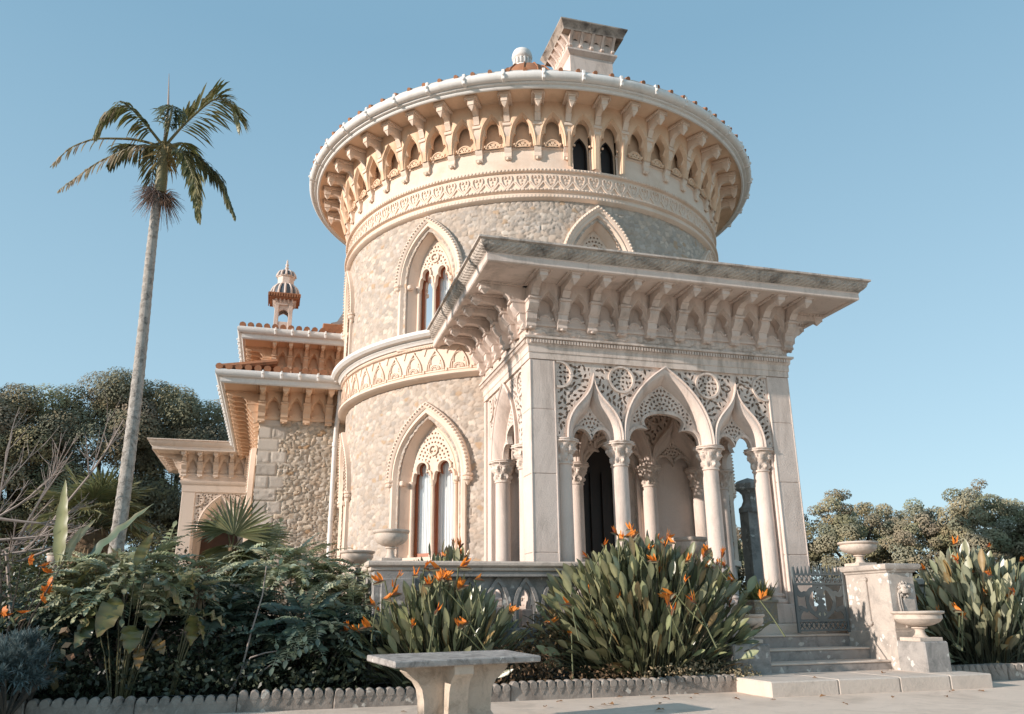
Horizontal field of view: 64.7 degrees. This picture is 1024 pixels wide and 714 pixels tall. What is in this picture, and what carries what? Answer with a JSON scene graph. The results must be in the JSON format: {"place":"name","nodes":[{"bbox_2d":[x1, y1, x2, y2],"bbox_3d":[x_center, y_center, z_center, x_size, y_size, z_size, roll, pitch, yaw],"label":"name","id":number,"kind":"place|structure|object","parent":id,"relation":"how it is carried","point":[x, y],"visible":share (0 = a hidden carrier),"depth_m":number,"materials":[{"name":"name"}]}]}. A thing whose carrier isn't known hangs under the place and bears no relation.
{"place":"outdoors","nodes":[
{"label":"outdoors","id":0,"kind":"place"},
{"bbox_2d":[7,627,587,701],"bbox_3d":[-13.042,5.718,15.704,28.600,0.671,18.550,4,-18,-15],"label":"garden bed","id":1,"kind":"object","parent":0,"point":[358,684],"visible":0.01,"depth_m":10.18,"materials":[{"name":"soil"}]},
{"bbox_2d":[0,533,16,590],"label":"shrub","id":2,"kind":"object","parent":1,"relation":"on","point":[1,536],"visible":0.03,"depth_m":24.02,"materials":[{"name":"green plant"}]},
{"bbox_2d":[0,556,53,639],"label":"shrub","id":3,"kind":"object","parent":1,"relation":"on","point":[28,581],"visible":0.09,"depth_m":11.04,"materials":[{"name":"green plant"}]},
{"bbox_2d":[1,540,52,579],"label":"shrub","id":4,"kind":"object","parent":1,"relation":"on","point":[26,561],"visible":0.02,"depth_m":23.44,"materials":[{"name":"green plant"}]},
{"bbox_2d":[0,541,56,629],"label":"shrub","id":5,"kind":"object","parent":1,"relation":"on","point":[37,560],"visible":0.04,"depth_m":17.93,"materials":[{"name":"green plant"}]},
{"bbox_2d":[0,626,65,713],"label":"spurge bush","id":6,"kind":"object","parent":1,"relation":"on","point":[19,648],"visible":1,"depth_m":8.38,"materials":[{"name":"green plant"}]},
{"bbox_2d":[0,543,78,688],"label":"flowering shrub","id":7,"kind":"object","parent":1,"relation":"on","point":[44,589],"visible":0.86,"depth_m":9.24,"materials":[{"name":"green plant"}]},
{"bbox_2d":[12,606,74,701],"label":"leafy plant","id":8,"kind":"object","parent":1,"relation":"on","point":[63,631],"visible":0.48,"depth_m":8.93,"materials":[{"name":"green plant"}]},
{"bbox_2d":[46,553,56,570],"bbox_3d":[-6.735,3.068,11.911,0.260,0.345,0.260,4,-18,-15],"label":"stone urn","id":9,"kind":"object","parent":1,"relation":"on","point":[50,557],"visible":0.31,"depth_m":11.84,"materials":[{"name":"beige stone"}]},
{"bbox_2d":[0,391,140,638],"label":"bare bush","id":10,"kind":"object","parent":1,"relation":"on","point":[20,539],"visible":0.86,"depth_m":11.02,"materials":[{"name":"plant"}]},
{"bbox_2d":[8,480,152,682],"bbox_3d":[-5.218,2.643,9.708,1.489,2.404,0.709,4,-18,-15],"label":"banana plant","id":11,"kind":"object","parent":1,"relation":"on","point":[60,531],"visible":0.57,"depth_m":9.99,"materials":[{"name":"green plant"}]},
{"bbox_2d":[0,576,178,685],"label":"honey bush","id":12,"kind":"object","parent":1,"relation":"on","point":[112,633],"visible":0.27,"depth_m":9.58,"materials":[{"name":"green plant"}]},
{"bbox_2d":[17,464,163,633],"bbox_3d":[-6.837,3.145,13.058,2.312,2.878,2.171,4,-18,-15],"label":"fan palm","id":13,"kind":"object","parent":1,"relation":"on","point":[102,491],"visible":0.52,"depth_m":12.97,"materials":[{"name":"green plant"}]},
{"bbox_2d":[1,535,219,619],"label":"shrub","id":14,"kind":"object","parent":1,"relation":"on","point":[49,544],"visible":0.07,"depth_m":12.98,"materials":[{"name":"green plant"}]},
{"bbox_2d":[0,568,235,673],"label":"shrub","id":15,"kind":"object","parent":1,"relation":"on","point":[175,631],"visible":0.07,"depth_m":10.45,"materials":[{"name":"green plant"}]},
{"bbox_2d":[13,521,236,674],"bbox_3d":[-4.761,2.987,10.161,2.580,1.910,2.063,4,-18,-15],"label":"honey bush","id":16,"kind":"object","parent":1,"relation":"on","point":[104,575],"visible":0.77,"depth_m":9.81,"materials":[{"name":"green plant"}]},
{"bbox_2d":[73,533,196,698],"bbox_3d":[-4.355,3.032,9.350,1.241,1.983,0.433,4,-18,-15],"label":"canna plant","id":17,"kind":"object","parent":1,"relation":"on","point":[109,613],"visible":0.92,"depth_m":9.29,"materials":[{"name":"green plant"}]},
{"bbox_2d":[125,524,175,594],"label":"shrub","id":18,"kind":"object","parent":1,"relation":"on","point":[167,531],"visible":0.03,"depth_m":29.19,"materials":[{"name":"green plant"}]},
{"bbox_2d":[50,77,251,656],"bbox_3d":[-5.308,-0.360,11.599,2.437,8.751,2.419,-13,-21,34],"label":"tall palm","id":19,"kind":"object","parent":1,"relation":"on","point":[158,196],"visible":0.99,"depth_m":12.20,"materials":[{"name":"green plant"}]},
{"bbox_2d":[0,625,379,701],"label":"undergrowth","id":20,"kind":"object","parent":1,"relation":"on","point":[149,673],"visible":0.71,"depth_m":9.66,"materials":[{"name":"green plant"}]},
{"bbox_2d":[170,573,224,699],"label":"canna plant","id":21,"kind":"object","parent":1,"relation":"on","point":[192,627],"visible":0.9,"depth_m":9.60,"materials":[{"name":"green plant"}]},
{"bbox_2d":[190,582,219,663],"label":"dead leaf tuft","id":22,"kind":"object","parent":1,"relation":"on","point":[199,602],"visible":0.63,"depth_m":10.19,"materials":[{"name":"brown plant"}]},
{"bbox_2d":[110,574,300,672],"bbox_3d":[-3.962,3.549,10.646,2.439,1.414,1.925,4,-18,-15],"label":"honey bush","id":23,"kind":"object","parent":1,"relation":"on","point":[240,601],"visible":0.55,"depth_m":10.38,"materials":[{"name":"green plant"}]},
{"bbox_2d":[40,687,394,701],"bbox_3d":[-4.213,3.854,9.123,5.801,0.043,0.122,4,-18,-15],"label":"irrigation hose","id":24,"kind":"object","parent":1,"relation":"on","point":[196,695],"visible":0.2,"depth_m":9.27,"materials":[{"name":"black rubber"}]},
{"bbox_2d":[182,493,294,640],"bbox_3d":[-4.130,3.162,12.027,1.642,2.276,0.984,9,-20,-27],"label":"fan palm","id":25,"kind":"object","parent":1,"relation":"on","point":[231,524],"visible":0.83,"depth_m":12.06,"materials":[{"name":"green plant"}]},
{"bbox_2d":[214,566,299,694],"bbox_3d":[-3.109,3.331,9.903,1.034,1.508,0.170,1,-18,-6],"label":"bare sapling","id":26,"kind":"object","parent":1,"relation":"on","point":[237,678],"visible":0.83,"depth_m":9.81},
{"bbox_2d":[200,518,363,615],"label":"honey bush","id":27,"kind":"object","parent":1,"relation":"on","point":[289,567],"visible":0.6,"depth_m":11.73,"materials":[{"name":"green plant"}]},
{"bbox_2d":[235,559,337,626],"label":"shrub","id":28,"kind":"object","parent":1,"relation":"on","point":[282,590],"visible":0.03,"depth_m":13.09,"materials":[{"name":"green plant"}]},
{"bbox_2d":[204,580,389,683],"bbox_3d":[-2.664,3.657,10.496,2.392,1.455,2.027,12,-22,-35],"label":"honey bush","id":29,"kind":"object","parent":1,"relation":"on","point":[297,633],"visible":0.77,"depth_m":10.12,"materials":[{"name":"green plant"}]},
{"bbox_2d":[292,562,360,651],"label":"shrub","id":30,"kind":"object","parent":1,"relation":"on","point":[338,588],"visible":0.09,"depth_m":12.07,"materials":[{"name":"green plant"}]},
{"bbox_2d":[295,559,381,668],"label":"honey bush","id":31,"kind":"object","parent":1,"relation":"on","point":[351,594],"visible":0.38,"depth_m":11.21,"materials":[{"name":"green plant"}]},
{"bbox_2d":[334,557,535,687],"bbox_3d":[-0.953,3.497,10.664,2.748,1.682,1.338,4,-18,-15],"label":"strelitzia","id":32,"kind":"object","parent":1,"relation":"on","point":[444,614],"visible":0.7,"depth_m":10.53,"materials":[{"name":"green plant"}]},
{"bbox_2d":[147,17,870,635],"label":"palace","id":33,"kind":"structure","parent":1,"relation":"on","point":[557,331],"depth_m":16.58,"materials":[{"name":"stone"}]},
{"bbox_2d":[197,517,237,619],"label":"door","id":34,"kind":"structure","parent":33,"relation":"in","point":[222,539],"depth_m":27.95,"materials":[{"name":"brown wood"}]},
{"bbox_2d":[244,448,256,592],"bbox_3d":[-6.502,4.405,20.354,0.525,4.285,1.780,4,-18,-15],"label":"arched window","id":35,"kind":"structure","parent":33,"relation":"in","point":[251,469],"depth_m":20.07,"materials":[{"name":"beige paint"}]},
{"bbox_2d":[334,432,351,571],"bbox_3d":[-3.745,3.277,18.486,0.556,3.160,2.051,4,-18,-15],"label":"arched window","id":36,"kind":"structure","parent":33,"relation":"in","point":[344,491],"depth_m":18.61,"materials":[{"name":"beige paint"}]},
{"bbox_2d":[342,271,354,378],"bbox_3d":[-3.872,-0.732,19.722,0.543,2.952,1.793,4,-18,-15],"label":"arched window","id":37,"kind":"structure","parent":33,"relation":"in","point":[349,287],"depth_m":19.67,"materials":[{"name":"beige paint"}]},
{"bbox_2d":[394,216,462,352],"bbox_3d":[-1.698,-1.574,17.121,1.793,2.952,0.543,-10,-20,27],"label":"arched window","id":38,"kind":"structure","parent":33,"relation":"in","point":[429,277],"depth_m":17.31,"materials":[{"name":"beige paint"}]},
{"bbox_2d":[385,401,472,560],"bbox_3d":[-1.612,2.451,15.935,2.051,3.160,0.556,-10,-20,27],"label":"arched window","id":39,"kind":"structure","parent":33,"relation":"in","point":[428,489],"depth_m":16.07,"materials":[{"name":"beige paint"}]},
{"bbox_2d":[572,130,588,170],"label":"belvedere window","id":40,"kind":"structure","parent":33,"relation":"in","point":[580,150],"depth_m":17.47,"materials":[{"name":"black glass"}]},
{"bbox_2d":[564,205,633,251],"bbox_3d":[1.773,-1.727,16.755,1.793,2.952,0.543,4,-18,-15],"label":"arched window","id":41,"kind":"structure","parent":33,"relation":"in","point":[597,236],"depth_m":16.97,"materials":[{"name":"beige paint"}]},
{"bbox_2d":[583,447,614,560],"bbox_3d":[1.756,3.337,15.420,0.933,3.350,0.065,4,-18,-15],"label":"door","id":42,"kind":"structure","parent":33,"relation":"in","point":[597,487],"depth_m":15.58,"materials":[{"name":"brown wood"}]},
{"bbox_2d":[600,134,614,174],"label":"belvedere window","id":43,"kind":"structure","parent":33,"relation":"in","point":[607,155],"depth_m":17.64,"materials":[{"name":"black glass"}]},
{"bbox_2d":[700,250,713,260],"bbox_3d":[4.506,-1.102,18.838,0.543,2.952,1.793,-10,-20,27],"label":"arched window","id":44,"kind":"structure","parent":33,"relation":"in","point":[707,255],"depth_m":19.01,"materials":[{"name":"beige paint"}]},
{"bbox_2d":[728,454,740,566],"bbox_3d":[4.474,2.914,17.618,0.556,3.160,2.051,-10,-20,27],"label":"arched window","id":45,"kind":"structure","parent":33,"relation":"in","point":[732,492],"depth_m":18.11,"materials":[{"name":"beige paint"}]},
{"bbox_2d":[346,560,725,683],"bbox_3d":[0.158,4.286,13.189,5.470,1.635,3.670,4,-18,-15],"label":"balustrade","id":46,"kind":"object","parent":1,"relation":"on","point":[510,581],"visible":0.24,"depth_m":11.49,"materials":[{"name":"stone"}]},
{"bbox_2d":[340,550,374,573],"bbox_3d":[-2.559,3.414,13.341,0.580,0.415,0.580,4,-18,-15],"label":"stone urn","id":47,"kind":"object","parent":46,"relation":"on","point":[359,557],"visible":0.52,"depth_m":13.17,"materials":[{"name":"beige stone"}]},
{"bbox_2d":[372,529,409,560],"bbox_3d":[-1.726,2.692,11.507,0.530,0.445,0.530,4,-18,-15],"label":"stone urn","id":48,"kind":"object","parent":46,"relation":"on","point":[390,540],"visible":0.89,"depth_m":11.37,"materials":[{"name":"beige stone"}]},
{"bbox_2d":[494,609,762,684],"bbox_3d":[1.414,3.975,11.032,3.997,1.060,0.960,3,-18,-11],"label":"dry groundcover","id":49,"kind":"object","parent":1,"relation":"on","point":[533,671],"visible":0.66,"depth_m":10.79,"materials":[{"name":"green plant"}]},
{"bbox_2d":[513,522,785,679],"bbox_3d":[1.993,3.473,11.582,3.901,2.211,2.342,8,-20,-26],"label":"strelitzia","id":50,"kind":"object","parent":1,"relation":"on","point":[660,601],"visible":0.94,"depth_m":11.18,"materials":[{"name":"green plant"}]},
{"bbox_2d":[0,0,1023,605],"label":"sky","id":51,"kind":"structure","parent":0,"point":[883,140],"materials":[{"name":"blue"}]},
{"bbox_2d":[216,680,1023,713],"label":"path","id":52,"kind":"structure","parent":0,"point":[1003,697],"depth_m":9.29,"materials":[{"name":"beige stone"}]},
{"bbox_2d":[333,686,416,708],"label":"edging block","id":53,"kind":"structure","parent":52,"relation":"on","point":[377,697],"depth_m":9.49,"materials":[{"name":"stone"}]},
{"bbox_2d":[367,650,540,713],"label":"stone bench","id":54,"kind":"object","parent":52,"relation":"on","point":[459,682],"visible":1,"depth_m":7.83,"materials":[{"name":"beige stone"}]},
{"bbox_2d":[590,677,667,697],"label":"edging block","id":55,"kind":"structure","parent":52,"relation":"on","point":[616,687],"depth_m":10.36,"materials":[{"name":"stone"}]},
{"bbox_2d":[665,674,738,694],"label":"edging block","id":56,"kind":"structure","parent":52,"relation":"on","point":[693,684],"depth_m":10.64,"materials":[{"name":"stone"}]},
{"bbox_2d":[727,633,992,697],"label":"stone steps","id":57,"kind":"structure","parent":52,"relation":"on","point":[835,663],"depth_m":10.95,"materials":[{"name":"beige stone"}]},
{"bbox_2d":[717,642,771,674],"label":"stone block","id":58,"kind":"structure","parent":57,"relation":"on","point":[760,661],"depth_m":11.22,"materials":[{"name":"grey stone"}]},
{"bbox_2d":[735,614,764,642],"bbox_3d":[3.467,3.984,11.862,0.500,0.405,0.500,4,-18,-15],"label":"stone urn","id":59,"kind":"object","parent":58,"relation":"on","point":[753,620],"visible":0.32,"depth_m":11.71,"materials":[{"name":"beige stone"}]},
{"bbox_2d":[834,563,920,669],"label":"gate pier","id":60,"kind":"structure","parent":57,"relation":"on","point":[876,594],"depth_m":12.24,"materials":[{"name":"stone"}]},
{"bbox_2d":[790,566,850,632],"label":"iron gate","id":61,"kind":"structure","parent":60,"relation":"attached to","point":[821,606],"depth_m":12.80,"materials":[{"name":"black metal"}]},
{"bbox_2d":[837,541,878,566],"bbox_3d":[5.633,3.201,13.123,0.630,0.390,0.630,4,-18,-15],"label":"stone urn","id":62,"kind":"object","parent":60,"relation":"on","point":[858,550],"visible":0.91,"depth_m":12.97,"materials":[{"name":"beige stone"}]},
{"bbox_2d":[897,640,951,672],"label":"stone block","id":63,"kind":"structure","parent":57,"relation":"on","point":[928,656],"depth_m":11.38,"materials":[{"name":"beige stone"}]},
{"bbox_2d":[890,611,944,641],"bbox_3d":[5.896,3.896,11.715,0.720,0.415,0.720,4,-18,-15],"label":"stone urn","id":64,"kind":"object","parent":63,"relation":"on","point":[918,621],"visible":1,"depth_m":11.53,"materials":[{"name":"beige stone"}]},
{"bbox_2d":[1004,663,1023,679],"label":"edging block","id":65,"kind":"structure","parent":52,"relation":"on","point":[1015,671],"depth_m":12.00,"materials":[{"name":"stone"}]},
{"bbox_2d":[490,623,847,632],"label":"terrace","id":66,"kind":"structure","parent":0,"point":[828,624],"depth_m":13.18,"materials":[{"name":"stone"}]},
{"bbox_2d":[414,537,468,560],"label":"strelitzia","id":67,"kind":"object","parent":66,"relation":"on","point":[450,553],"visible":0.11,"depth_m":12.62,"materials":[{"name":"green plant"}]},
{"bbox_2d":[735,579,778,623],"bbox_3d":[3.994,3.933,13.090,0.765,0.728,0.694,4,-18,-15],"label":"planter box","id":68,"kind":"object","parent":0,"point":[753,598],"visible":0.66,"depth_m":12.92,"materials":[{"name":"stone"}]},
{"label":"ground","id":69,"kind":"structure","parent":0,"visible":0},
{"bbox_2d":[6,700,26,713],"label":"edging block","id":70,"kind":"structure","parent":69,"relation":"on","point":[20,709],"depth_m":8.48,"materials":[{"name":"stone"}]},
{"bbox_2d":[0,397,38,546],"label":"evergreen tree","id":71,"kind":"object","parent":69,"relation":"on","point":[2,412],"visible":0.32,"depth_m":31.39,"materials":[{"name":"green plant"}]},
{"bbox_2d":[0,382,93,565],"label":"evergreen tree","id":72,"kind":"object","parent":69,"relation":"on","point":[38,418],"visible":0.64,"depth_m":31.87,"materials":[{"name":"green plant"}]},
{"bbox_2d":[24,696,135,713],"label":"edging block","id":73,"kind":"structure","parent":69,"relation":"on","point":[97,705],"depth_m":8.67,"materials":[{"name":"stone"}]},
{"bbox_2d":[20,366,178,561],"bbox_3d":[-17.181,5.839,33.809,6.373,11.021,6.131,4,-18,-15],"label":"evergreen tree","id":74,"kind":"object","parent":69,"relation":"on","point":[117,391],"visible":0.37,"depth_m":33.43,"materials":[{"name":"green plant"}]},
{"bbox_2d":[108,379,228,580],"bbox_3d":[-14.681,6.409,35.453,6.327,10.866,5.879,4,-18,-15],"label":"evergreen tree","id":75,"kind":"object","parent":69,"relation":"on","point":[179,411],"visible":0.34,"depth_m":34.50,"materials":[{"name":"green plant"}]},
{"bbox_2d":[134,694,236,713],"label":"edging block","id":76,"kind":"structure","parent":69,"relation":"on","point":[209,704],"depth_m":8.95,"materials":[{"name":"stone"}]},
{"bbox_2d":[236,687,333,712],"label":"edging block","id":77,"kind":"structure","parent":69,"relation":"on","point":[276,700],"depth_m":9.23,"materials":[{"name":"stone"}]},
{"bbox_2d":[491,683,509,701],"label":"edging block","id":78,"kind":"structure","parent":69,"relation":"on","point":[501,693],"depth_m":9.89,"materials":[{"name":"stone"}]},
{"bbox_2d":[509,678,590,700],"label":"edging block","id":79,"kind":"structure","parent":69,"relation":"on","point":[529,690],"depth_m":10.08,"materials":[{"name":"stone"}]},
{"bbox_2d":[736,525,745,599],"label":"oak tree","id":80,"kind":"object","parent":69,"relation":"on","point":[740,574],"visible":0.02,"depth_m":39.82,"materials":[{"name":"green plant"}]},
{"bbox_2d":[736,514,832,602],"bbox_3d":[12.857,10.191,39.361,5.624,6.634,4.829,4,-18,-15],"label":"oak tree","id":81,"kind":"object","parent":69,"relation":"on","point":[810,534],"visible":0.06,"depth_m":38.41,"materials":[{"name":"green plant"}]},
{"bbox_2d":[807,489,919,598],"bbox_3d":[16.369,9.679,38.361,5.586,6.937,4.963,4,-18,-15],"label":"oak tree","id":82,"kind":"object","parent":69,"relation":"on","point":[841,524],"visible":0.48,"depth_m":37.79,"materials":[{"name":"green plant"}]},
{"bbox_2d":[868,497,971,577],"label":"oak tree","id":83,"kind":"object","parent":69,"relation":"on","point":[903,544],"visible":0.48,"depth_m":36.15,"materials":[{"name":"green plant"}]},
{"bbox_2d":[923,478,1023,569],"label":"oak tree","id":84,"kind":"object","parent":69,"relation":"on","point":[970,518],"visible":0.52,"depth_m":35.07,"materials":[{"name":"green plant"}]},
{"bbox_2d":[951,663,1008,680],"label":"edging block","id":85,"kind":"structure","parent":69,"relation":"on","point":[997,671],"depth_m":11.91,"materials":[{"name":"stone"}]},
{"bbox_2d":[990,507,1023,570],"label":"oak tree","id":86,"kind":"object","parent":69,"relation":"on","point":[1009,534],"visible":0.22,"depth_m":34.69,"materials":[{"name":"green plant"}]},
{"bbox_3d":[3.190,4.275,14.268,0.610,0.800,0.610,4,-18,-15],"label":"urn pedestal","id":87,"kind":"object","parent":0,"visible":0},
{"bbox_2d":[672,536,706,559],"bbox_3d":[3.182,3.576,14.471,0.660,0.665,0.660,4,-18,-15],"label":"stone urn","id":88,"kind":"object","parent":87,"relation":"on","point":[683,543],"visible":0.33,"depth_m":14.29,"materials":[{"name":"beige stone"}]},
{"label":"flower bed","id":89,"kind":"structure","parent":0,"visible":0},
{"bbox_2d":[735,478,763,594],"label":"gate pillar","id":90,"kind":"structure","parent":89,"relation":"on","point":[745,488],"depth_m":18.74,"materials":[{"name":"grey stone"}]},
{"bbox_2d":[822,578,946,631],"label":"parapet wall","id":91,"kind":"structure","parent":89,"relation":"on","point":[839,602],"depth_m":14.01,"materials":[{"name":"stone"}]},
{"bbox_2d":[913,535,1023,664],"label":"strelitzia","id":92,"kind":"object","parent":89,"relation":"on","point":[976,596],"visible":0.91,"depth_m":12.77,"materials":[{"name":"green plant"}]},
{"bbox_2d":[1009,559,1020,575],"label":"strelitzia","id":93,"kind":"object","parent":89,"relation":"on","point":[1015,568],"visible":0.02,"depth_m":14.16,"materials":[{"name":"green plant"}]}
]}

